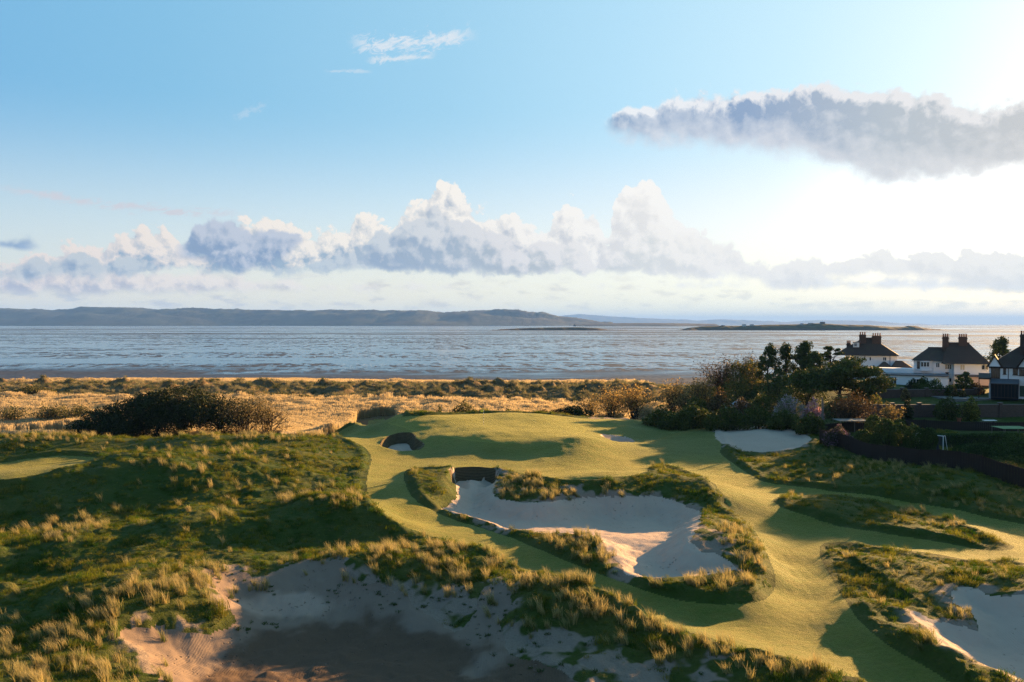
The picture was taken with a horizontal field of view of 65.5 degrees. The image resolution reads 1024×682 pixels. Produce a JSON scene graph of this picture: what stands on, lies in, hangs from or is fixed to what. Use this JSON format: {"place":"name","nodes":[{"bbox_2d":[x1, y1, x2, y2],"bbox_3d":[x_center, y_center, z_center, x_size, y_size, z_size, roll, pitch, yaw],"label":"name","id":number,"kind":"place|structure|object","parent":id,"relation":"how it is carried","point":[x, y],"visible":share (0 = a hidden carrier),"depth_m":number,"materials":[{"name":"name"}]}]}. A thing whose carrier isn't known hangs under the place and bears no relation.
{"place":"outdoors","nodes":[
{"label":"outdoors","id":0,"kind":"place"},
{"bbox_2d":[0,456,94,479],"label":"tee lawn","id":1,"kind":"structure","parent":0,"point":[23,468],"depth_m":91.94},
{"bbox_2d":[0,306,612,325],"bbox_3d":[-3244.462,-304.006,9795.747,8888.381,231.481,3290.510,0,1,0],"label":"hills","id":2,"kind":"structure","parent":0,"point":[104,316],"depth_m":8898.75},
{"bbox_2d":[0,376,1023,681],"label":"rough ground","id":3,"kind":"structure","parent":0,"point":[626,666],"depth_m":58.91,"materials":[{"name":"plant"}]},
{"bbox_2d":[0,402,29,420],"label":"reed shrub","id":4,"kind":"object","parent":3,"relation":"on","point":[11,411],"visible":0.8,"depth_m":149.87,"materials":[{"name":"beige plant"}]},
{"bbox_2d":[12,385,56,394],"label":"willow bush","id":5,"kind":"object","parent":3,"relation":"on","point":[28,389],"visible":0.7,"depth_m":189.24,"materials":[{"name":"green plant"}]},
{"bbox_2d":[25,400,74,419],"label":"reed shrub","id":6,"kind":"object","parent":3,"relation":"on","point":[53,413],"visible":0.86,"depth_m":151.88,"materials":[{"name":"brown plant"}]},
{"bbox_2d":[64,400,94,417],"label":"reed shrub","id":7,"kind":"object","parent":3,"relation":"on","point":[78,410],"visible":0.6,"depth_m":155.16,"materials":[{"name":"brown plant"}]},
{"bbox_2d":[61,404,150,437],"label":"willow bush","id":8,"kind":"object","parent":3,"relation":"on","point":[87,424],"visible":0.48,"depth_m":126.30,"materials":[{"name":"green plant"}]},
{"bbox_2d":[97,388,196,437],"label":"bush","id":9,"kind":"object","parent":3,"relation":"on","point":[155,426],"visible":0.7,"depth_m":126.15,"materials":[{"name":"green plant"}]},
{"bbox_2d":[121,379,230,432],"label":"bush","id":10,"kind":"object","parent":3,"relation":"on","point":[174,400],"visible":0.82,"depth_m":126.39,"materials":[{"name":"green plant"}]},
{"bbox_2d":[183,389,255,434],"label":"willow tree","id":11,"kind":"object","parent":3,"relation":"on","point":[220,424],"visible":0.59,"depth_m":127.00,"materials":[{"name":"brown plant"}]},
{"bbox_2d":[185,386,279,434],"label":"willow shrub","id":12,"kind":"object","parent":3,"relation":"on","point":[246,419],"visible":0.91,"depth_m":126.63,"materials":[{"name":"brown plant"}]},
{"bbox_2d":[248,389,299,434],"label":"willow shrub","id":13,"kind":"object","parent":3,"relation":"on","point":[265,420],"visible":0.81,"depth_m":128.26,"materials":[{"name":"brown plant"}]},
{"bbox_2d":[260,392,293,395],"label":"willow bush","id":14,"kind":"object","parent":3,"relation":"on","point":[285,393],"visible":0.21,"depth_m":181.94,"materials":[{"name":"green plant"}]},
{"bbox_2d":[0,376,680,436],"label":"reed bed","id":15,"kind":"object","parent":3,"relation":"on","point":[322,414],"visible":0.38,"depth_m":166.96,"materials":[{"name":"plant"}]},
{"bbox_2d":[120,560,574,681],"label":"bunker sand","id":16,"kind":"structure","parent":3,"relation":"on","point":[346,634],"depth_m":45.29,"materials":[{"name":"sand"}]},
{"bbox_2d":[388,443,410,450],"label":"bunker sand","id":17,"kind":"structure","parent":3,"relation":"on","point":[402,447],"depth_m":106.22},
{"bbox_2d":[0,374,873,427],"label":"dune grass","id":18,"kind":"structure","parent":3,"relation":"on","point":[359,391],"depth_m":201.97,"materials":[{"name":"plant"}]},
{"bbox_2d":[207,559,701,674],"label":"sand weeds","id":19,"kind":"object","parent":3,"relation":"on","point":[394,604],"visible":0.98,"depth_m":47.75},
{"bbox_2d":[449,398,475,411],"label":"willow bush","id":20,"kind":"object","parent":3,"relation":"on","point":[462,408],"visible":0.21,"depth_m":140.63,"materials":[{"name":"green plant"}]},
{"bbox_2d":[388,413,584,442],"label":"putting green","id":21,"kind":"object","parent":3,"relation":"on","point":[506,427],"visible":1,"depth_m":110.83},
{"bbox_2d":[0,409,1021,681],"bbox_3d":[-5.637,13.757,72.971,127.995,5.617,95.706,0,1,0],"label":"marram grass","id":22,"kind":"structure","parent":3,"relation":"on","point":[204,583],"depth_m":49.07,"materials":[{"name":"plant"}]},
{"bbox_2d":[552,404,593,416],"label":"gorse bush","id":23,"kind":"object","parent":3,"relation":"on","point":[575,410],"visible":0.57,"depth_m":130.77,"materials":[{"name":"green plant"}]},
{"bbox_2d":[566,386,604,413],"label":"birch shrub","id":24,"kind":"object","parent":3,"relation":"on","point":[588,406],"visible":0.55,"depth_m":146.07,"materials":[{"name":"brown plant"}]},
{"bbox_2d":[441,467,735,577],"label":"bunker sand","id":25,"kind":"structure","parent":3,"relation":"on","point":[648,536],"depth_m":72.14,"materials":[{"name":"sand"}]},
{"bbox_2d":[581,383,634,417],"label":"birch shrub","id":26,"kind":"object","parent":3,"relation":"on","point":[608,407],"visible":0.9,"depth_m":139.68,"materials":[{"name":"brown plant"}]},
{"bbox_2d":[601,434,634,441],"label":"bunker sand","id":27,"kind":"structure","parent":3,"relation":"on","point":[617,438],"depth_m":113.12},
{"bbox_2d":[606,382,662,419],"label":"birch shrub","id":28,"kind":"object","parent":3,"relation":"on","point":[633,398],"visible":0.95,"depth_m":138.70,"materials":[{"name":"brown plant"}]},
{"bbox_2d":[656,412,688,430],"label":"bramble bush","id":29,"kind":"object","parent":3,"relation":"on","point":[670,423],"visible":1,"depth_m":120.77,"materials":[{"name":"green plant"}]},
{"bbox_2d":[653,376,693,411],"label":"birch shrub","id":30,"kind":"object","parent":3,"relation":"on","point":[675,393],"visible":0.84,"depth_m":151.60,"materials":[{"name":"brown plant"}]},
{"bbox_2d":[338,412,1023,681],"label":"fairway","id":31,"kind":"structure","parent":3,"relation":"on","point":[802,608],"depth_m":65.74,"materials":[{"name":"plant"}]},
{"bbox_2d":[380,432,424,449],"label":"sod wall","id":32,"kind":"structure","parent":31,"relation":"on","point":[411,440],"depth_m":107.65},
{"bbox_2d":[449,467,498,483],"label":"sod wall","id":33,"kind":"structure","parent":31,"relation":"on","point":[471,473],"depth_m":89.26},
{"bbox_2d":[641,404,678,427],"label":"bramble bush","id":34,"kind":"object","parent":31,"relation":"on","point":[654,415],"visible":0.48,"depth_m":123.98,"materials":[{"name":"green plant"}]},
{"bbox_2d":[671,402,714,428],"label":"bramble bush","id":35,"kind":"object","parent":31,"relation":"on","point":[695,418],"visible":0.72,"depth_m":121.80,"materials":[{"name":"green plant"}]},
{"bbox_2d":[672,388,696,410],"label":"birch shrub","id":36,"kind":"object","parent":3,"relation":"on","point":[683,400],"visible":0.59,"depth_m":145.90,"materials":[{"name":"brown plant"}]},
{"bbox_2d":[680,393,712,420],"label":"bramble bush","id":37,"kind":"object","parent":3,"relation":"on","point":[698,402],"visible":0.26,"depth_m":128.29,"materials":[{"name":"green plant"}]},
{"bbox_2d":[682,377,710,407],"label":"bramble bush","id":38,"kind":"object","parent":3,"relation":"on","point":[696,389],"visible":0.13,"depth_m":160.26,"materials":[{"name":"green plant"}]},
{"bbox_2d":[687,371,717,407],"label":"birch shrub","id":39,"kind":"object","parent":3,"relation":"on","point":[704,394],"visible":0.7,"depth_m":152.68,"materials":[{"name":"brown plant"}]},
{"bbox_2d":[687,353,741,402],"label":"thicket shrub","id":40,"kind":"object","parent":3,"relation":"on","point":[716,375],"visible":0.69,"depth_m":159.24,"materials":[{"name":"brown plant"}]},
{"bbox_2d":[705,386,732,420],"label":"ivy mound","id":41,"kind":"object","parent":3,"relation":"on","point":[716,403],"visible":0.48,"depth_m":127.94,"materials":[{"name":"green plant"}]},
{"bbox_2d":[707,372,773,403],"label":"bramble bush","id":42,"kind":"object","parent":3,"relation":"on","point":[741,392],"visible":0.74,"depth_m":147.74,"materials":[{"name":"green plant"}]},
{"bbox_2d":[723,357,762,393],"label":"thicket tree","id":43,"kind":"object","parent":3,"relation":"on","point":[744,371],"visible":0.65,"depth_m":157.38,"materials":[{"name":"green plant"}]},
{"bbox_2d":[728,397,757,421],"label":"bramble bush","id":44,"kind":"object","parent":3,"relation":"on","point":[740,403],"visible":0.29,"depth_m":124.95,"materials":[{"name":"green plant"}]},
{"bbox_2d":[734,348,768,384],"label":"thicket shrub","id":45,"kind":"object","parent":3,"relation":"on","point":[748,362],"visible":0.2,"depth_m":162.04,"materials":[{"name":"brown plant"}]},
{"bbox_2d":[748,389,774,418],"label":"bramble bush","id":46,"kind":"object","parent":3,"relation":"on","point":[761,401],"visible":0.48,"depth_m":128.00,"materials":[{"name":"green plant"}]},
{"bbox_2d":[715,426,810,451],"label":"bunker sand","id":47,"kind":"structure","parent":3,"relation":"on","point":[760,440],"depth_m":108.83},
{"bbox_2d":[702,403,747,430],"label":"bramble bush","id":48,"kind":"object","parent":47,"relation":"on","point":[719,420],"visible":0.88,"depth_m":118.54,"materials":[{"name":"green plant"}]},
{"bbox_2d":[733,403,773,429],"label":"bramble bush","id":49,"kind":"object","parent":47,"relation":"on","point":[755,419],"visible":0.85,"depth_m":116.89,"materials":[{"name":"green plant"}]},
{"bbox_2d":[753,342,784,391],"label":"pine tree","id":50,"kind":"object","parent":3,"relation":"on","point":[769,360],"visible":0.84,"depth_m":154.67,"materials":[{"name":"green plant"}]},
{"bbox_2d":[753,370,801,399],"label":"bramble bush","id":51,"kind":"object","parent":3,"relation":"on","point":[774,391],"visible":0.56,"depth_m":145.64,"materials":[{"name":"green plant"}]},
{"bbox_2d":[770,388,796,411],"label":"bramble bush","id":52,"kind":"object","parent":3,"relation":"on","point":[783,393],"visible":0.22,"depth_m":127.20,"materials":[{"name":"green plant"}]},
{"bbox_2d":[766,408,801,430],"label":"bramble bush","id":53,"kind":"object","parent":3,"relation":"on","point":[778,421],"visible":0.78,"depth_m":113.80,"materials":[{"name":"green plant"}]},
{"bbox_2d":[775,342,795,385],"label":"pine tree","id":54,"kind":"object","parent":3,"relation":"on","point":[784,351],"visible":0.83,"depth_m":155.72,"materials":[{"name":"green plant"}]},
{"bbox_2d":[771,394,807,422],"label":"blossom shrub","id":55,"kind":"object","parent":3,"relation":"on","point":[783,404],"visible":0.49,"depth_m":117.02,"materials":[{"name":"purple plant"}]},
{"bbox_2d":[787,340,813,377],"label":"pine tree","id":56,"kind":"object","parent":3,"relation":"on","point":[802,350],"visible":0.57,"depth_m":153.62,"materials":[{"name":"green plant"}]},
{"bbox_2d":[782,386,829,405],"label":"bramble bush","id":57,"kind":"object","parent":3,"relation":"on","point":[801,396],"visible":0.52,"depth_m":137.88,"materials":[{"name":"green plant"}]},
{"bbox_2d":[791,412,826,434],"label":"bramble bush","id":58,"kind":"object","parent":3,"relation":"on","point":[809,424],"visible":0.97,"depth_m":109.90,"materials":[{"name":"green plant"}]},
{"bbox_2d":[796,350,827,378],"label":"pine tree","id":59,"kind":"object","parent":3,"relation":"on","point":[813,358],"visible":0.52,"depth_m":149.51,"materials":[{"name":"green plant"}]},
{"bbox_2d":[800,397,824,423],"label":"blossom shrub","id":60,"kind":"object","parent":3,"relation":"on","point":[816,409],"visible":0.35,"depth_m":116.10,"materials":[{"name":"pink plant"}]},
{"bbox_2d":[821,398,823,419],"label":"utility pole","id":61,"kind":"object","parent":3,"relation":"on","point":[822,409],"visible":0.69,"depth_m":112.18,"materials":[{"name":"wood"}]},
{"bbox_2d":[818,345,844,368],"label":"pine tree","id":62,"kind":"object","parent":3,"relation":"on","point":[828,356],"visible":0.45,"depth_m":157.69,"materials":[{"name":"green plant"}]},
{"bbox_2d":[824,394,842,418],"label":"garden bush","id":63,"kind":"object","parent":3,"relation":"on","point":[826,408],"visible":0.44,"depth_m":123.86,"materials":[{"name":"green plant"}]},
{"bbox_2d":[822,423,852,446],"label":"lilac shrub","id":64,"kind":"object","parent":3,"relation":"on","point":[836,430],"visible":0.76,"depth_m":101.05,"materials":[{"name":"purple plant"}]},
{"bbox_2d":[782,355,895,401],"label":"pine tree","id":65,"kind":"object","parent":3,"relation":"on","point":[844,372],"visible":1,"depth_m":130.37,"materials":[{"name":"green plant"}]},
{"bbox_2d":[834,419,865,432],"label":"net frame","id":66,"kind":"object","parent":3,"relation":"on","point":[854,420],"visible":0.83,"depth_m":112.24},
{"bbox_2d":[825,386,881,423],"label":"russet shrub","id":67,"kind":"object","parent":3,"relation":"on","point":[852,413],"visible":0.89,"depth_m":116.80,"materials":[{"name":"brown plant"}]},
{"bbox_2d":[849,380,876,399],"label":"bramble bush","id":68,"kind":"object","parent":3,"relation":"on","point":[866,394],"visible":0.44,"depth_m":139.97,"materials":[{"name":"green plant"}]},
{"bbox_2d":[853,428,873,443],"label":"clipped evergreen","id":69,"kind":"object","parent":3,"relation":"on","point":[864,435],"visible":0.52,"depth_m":98.14,"materials":[{"name":"green plant"}]},
{"bbox_2d":[864,413,884,441],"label":"clipped evergreen","id":70,"kind":"object","parent":3,"relation":"on","point":[870,420],"visible":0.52,"depth_m":103.81,"materials":[{"name":"green plant"}]},
{"bbox_2d":[868,394,881,404],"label":"garden bush","id":71,"kind":"object","parent":3,"relation":"on","point":[879,400],"visible":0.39,"depth_m":124.13,"materials":[{"name":"yellow plant"}]},
{"bbox_2d":[839,332,911,367],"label":"house","id":72,"kind":"structure","parent":3,"relation":"on","point":[874,351],"depth_m":178.64,"materials":[{"name":"tile"}]},
{"bbox_2d":[873,417,896,449],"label":"clipped evergreen","id":73,"kind":"object","parent":3,"relation":"on","point":[883,435],"visible":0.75,"depth_m":98.18,"materials":[{"name":"green plant"}]},
{"bbox_2d":[879,400,905,420],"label":"russet shrub","id":74,"kind":"object","parent":3,"relation":"on","point":[887,412],"visible":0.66,"depth_m":113.56,"materials":[{"name":"orange plant"}]},
{"bbox_2d":[890,417,906,440],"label":"clipped evergreen","id":75,"kind":"object","parent":3,"relation":"on","point":[898,420],"visible":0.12,"depth_m":102.76,"materials":[{"name":"green plant"}]},
{"bbox_2d":[888,422,911,446],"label":"clipped evergreen","id":76,"kind":"object","parent":3,"relation":"on","point":[899,430],"visible":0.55,"depth_m":97.25,"materials":[{"name":"green plant"}]},
{"bbox_2d":[900,387,910,400],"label":"garden bush","id":77,"kind":"object","parent":3,"relation":"on","point":[905,394],"visible":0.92,"depth_m":138.05,"materials":[{"name":"green plant"}]},
{"bbox_2d":[901,398,914,419],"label":"garden bush","id":78,"kind":"object","parent":3,"relation":"on","point":[908,409],"visible":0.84,"depth_m":121.17,"materials":[{"name":"green plant"}]},
{"bbox_2d":[904,378,916,388],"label":"garden bush","id":79,"kind":"object","parent":3,"relation":"on","point":[910,384],"visible":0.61,"depth_m":145.96,"materials":[{"name":"green plant"}]},
{"bbox_2d":[851,387,976,397],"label":"garden wall","id":80,"kind":"structure","parent":3,"relation":"on","point":[896,393],"depth_m":141.12,"materials":[{"name":"brick"}]},
{"bbox_2d":[903,422,925,449],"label":"clipped evergreen","id":81,"kind":"object","parent":3,"relation":"on","point":[909,440],"visible":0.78,"depth_m":94.88,"materials":[{"name":"green plant"}]},
{"bbox_2d":[911,376,928,388],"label":"garden bush","id":82,"kind":"object","parent":3,"relation":"on","point":[921,380],"visible":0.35,"depth_m":144.90,"materials":[{"name":"green plant"}]},
{"bbox_2d":[819,429,1023,487],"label":"board fence","id":83,"kind":"object","parent":3,"relation":"on","point":[1011,474],"visible":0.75,"depth_m":85.51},
{"bbox_2d":[824,419,1023,431],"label":"board fence","id":84,"kind":"object","parent":3,"relation":"on","point":[963,426],"visible":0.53,"depth_m":112.25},
{"bbox_2d":[870,334,988,387],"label":"house","id":85,"kind":"structure","parent":3,"relation":"on","point":[947,363],"depth_m":159.08,"materials":[{"name":"tile"}]},
{"bbox_2d":[921,362,929,366],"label":"bay window","id":86,"kind":"structure","parent":85,"relation":"in","point":[923,364],"depth_m":160.70,"materials":[{"name":"white paint"}]},
{"bbox_2d":[920,427,938,449],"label":"clipped evergreen","id":87,"kind":"object","parent":3,"relation":"on","point":[931,436],"visible":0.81,"depth_m":94.14,"materials":[{"name":"green plant"}]},
{"bbox_2d":[836,402,1023,418],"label":"garden wall","id":88,"kind":"structure","parent":3,"relation":"on","point":[999,410],"depth_m":123.77,"materials":[{"name":"brick"}]},
{"bbox_2d":[918,378,944,395],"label":"garden bush","id":89,"kind":"object","parent":3,"relation":"on","point":[933,385],"visible":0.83,"depth_m":141.63,"materials":[{"name":"green plant"}]},
{"bbox_2d":[932,396,960,419],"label":"garden bush","id":90,"kind":"object","parent":3,"relation":"on","point":[944,404],"visible":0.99,"depth_m":120.64,"materials":[{"name":"green plant"}]},
{"bbox_2d":[942,385,958,395],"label":"garden bush","id":91,"kind":"object","parent":3,"relation":"on","point":[947,388],"visible":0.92,"depth_m":140.79,"materials":[{"name":"green plant"}]},
{"bbox_2d":[953,371,974,388],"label":"conifer tree","id":92,"kind":"object","parent":3,"relation":"on","point":[966,379],"visible":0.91,"depth_m":142.96,"materials":[{"name":"green plant"}]},
{"bbox_2d":[931,396,998,401],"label":"terrace","id":93,"kind":"structure","parent":3,"relation":"on","point":[958,399],"depth_m":136.37,"materials":[{"name":"stone"}]},
{"bbox_2d":[950,387,957,396],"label":"garden bush","id":94,"kind":"object","parent":93,"relation":"on","point":[954,392],"visible":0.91,"depth_m":140.10,"materials":[{"name":"green plant"}]},
{"bbox_2d":[958,389,966,396],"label":"garden bush","id":95,"kind":"object","parent":93,"relation":"on","point":[962,393],"visible":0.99,"depth_m":138.95,"materials":[{"name":"green plant"}]},
{"bbox_2d":[910,587,1023,680],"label":"bunker sand","id":96,"kind":"structure","parent":3,"relation":"on","point":[995,641],"depth_m":43.47,"materials":[{"name":"sand"}]},
{"bbox_2d":[958,395,980,420],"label":"garden bush","id":97,"kind":"object","parent":3,"relation":"on","point":[971,407],"visible":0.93,"depth_m":120.85,"materials":[{"name":"green plant"}]},
{"bbox_2d":[965,382,985,393],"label":"garden bush","id":98,"kind":"object","parent":3,"relation":"on","point":[980,390],"visible":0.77,"depth_m":141.98,"materials":[{"name":"green plant"}]},
{"bbox_2d":[937,432,1023,447],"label":"long hedge","id":99,"kind":"object","parent":3,"relation":"on","point":[955,439],"visible":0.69,"depth_m":99.75,"materials":[{"name":"green plant"}]},
{"bbox_2d":[987,336,1011,361],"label":"pine tree","id":100,"kind":"object","parent":3,"relation":"on","point":[1000,345],"visible":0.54,"depth_m":167.42,"materials":[{"name":"green plant"}]},
{"bbox_2d":[978,331,1023,399],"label":"house","id":101,"kind":"structure","parent":3,"relation":"on","point":[1005,375],"depth_m":135.73,"materials":[{"name":"tile"}]},
{"bbox_2d":[991,368,999,378],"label":"balcony door","id":102,"kind":"structure","parent":101,"relation":"in","point":[995,372],"depth_m":136.95,"materials":[{"name":"grey glass"}]},
{"bbox_2d":[995,460,1017,466],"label":"yellow shrub","id":103,"kind":"object","parent":3,"relation":"on","point":[1010,463],"visible":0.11,"depth_m":83.20,"materials":[{"name":"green plant"}]},
{"bbox_2d":[992,426,1023,432],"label":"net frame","id":104,"kind":"object","parent":3,"relation":"on","point":[1011,427],"visible":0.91,"depth_m":107.67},
{"bbox_2d":[0,324,1023,386],"bbox_3d":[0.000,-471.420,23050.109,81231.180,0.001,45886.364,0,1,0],"label":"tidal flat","id":105,"kind":"structure","parent":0,"point":[656,354],"depth_m":625.31,"materials":[{"name":"liquid"}]},
{"bbox_2d":[0,0,1023,323],"label":"sky","id":106,"kind":"structure","parent":0,"point":[757,160],"materials":[{"name":"blue"}]},
{"bbox_2d":[499,327,606,329],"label":"island","id":107,"kind":"structure","parent":0,"point":[566,328],"depth_m":2577.48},
{"bbox_2d":[573,323,718,325],"bbox_3d":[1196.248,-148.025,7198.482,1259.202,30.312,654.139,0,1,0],"label":"spit","id":108,"kind":"structure","parent":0,"point":[645,324],"depth_m":7029.22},
{"bbox_2d":[564,314,927,324],"bbox_3d":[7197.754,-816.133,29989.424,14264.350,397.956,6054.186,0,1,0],"label":"mountains","id":109,"kind":"structure","parent":0,"point":[613,319],"depth_m":28287.76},
{"bbox_2d":[682,323,943,329],"bbox_3d":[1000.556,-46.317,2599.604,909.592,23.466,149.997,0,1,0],"label":"island","id":110,"kind":"structure","parent":0,"point":[816,326],"depth_m":2557.31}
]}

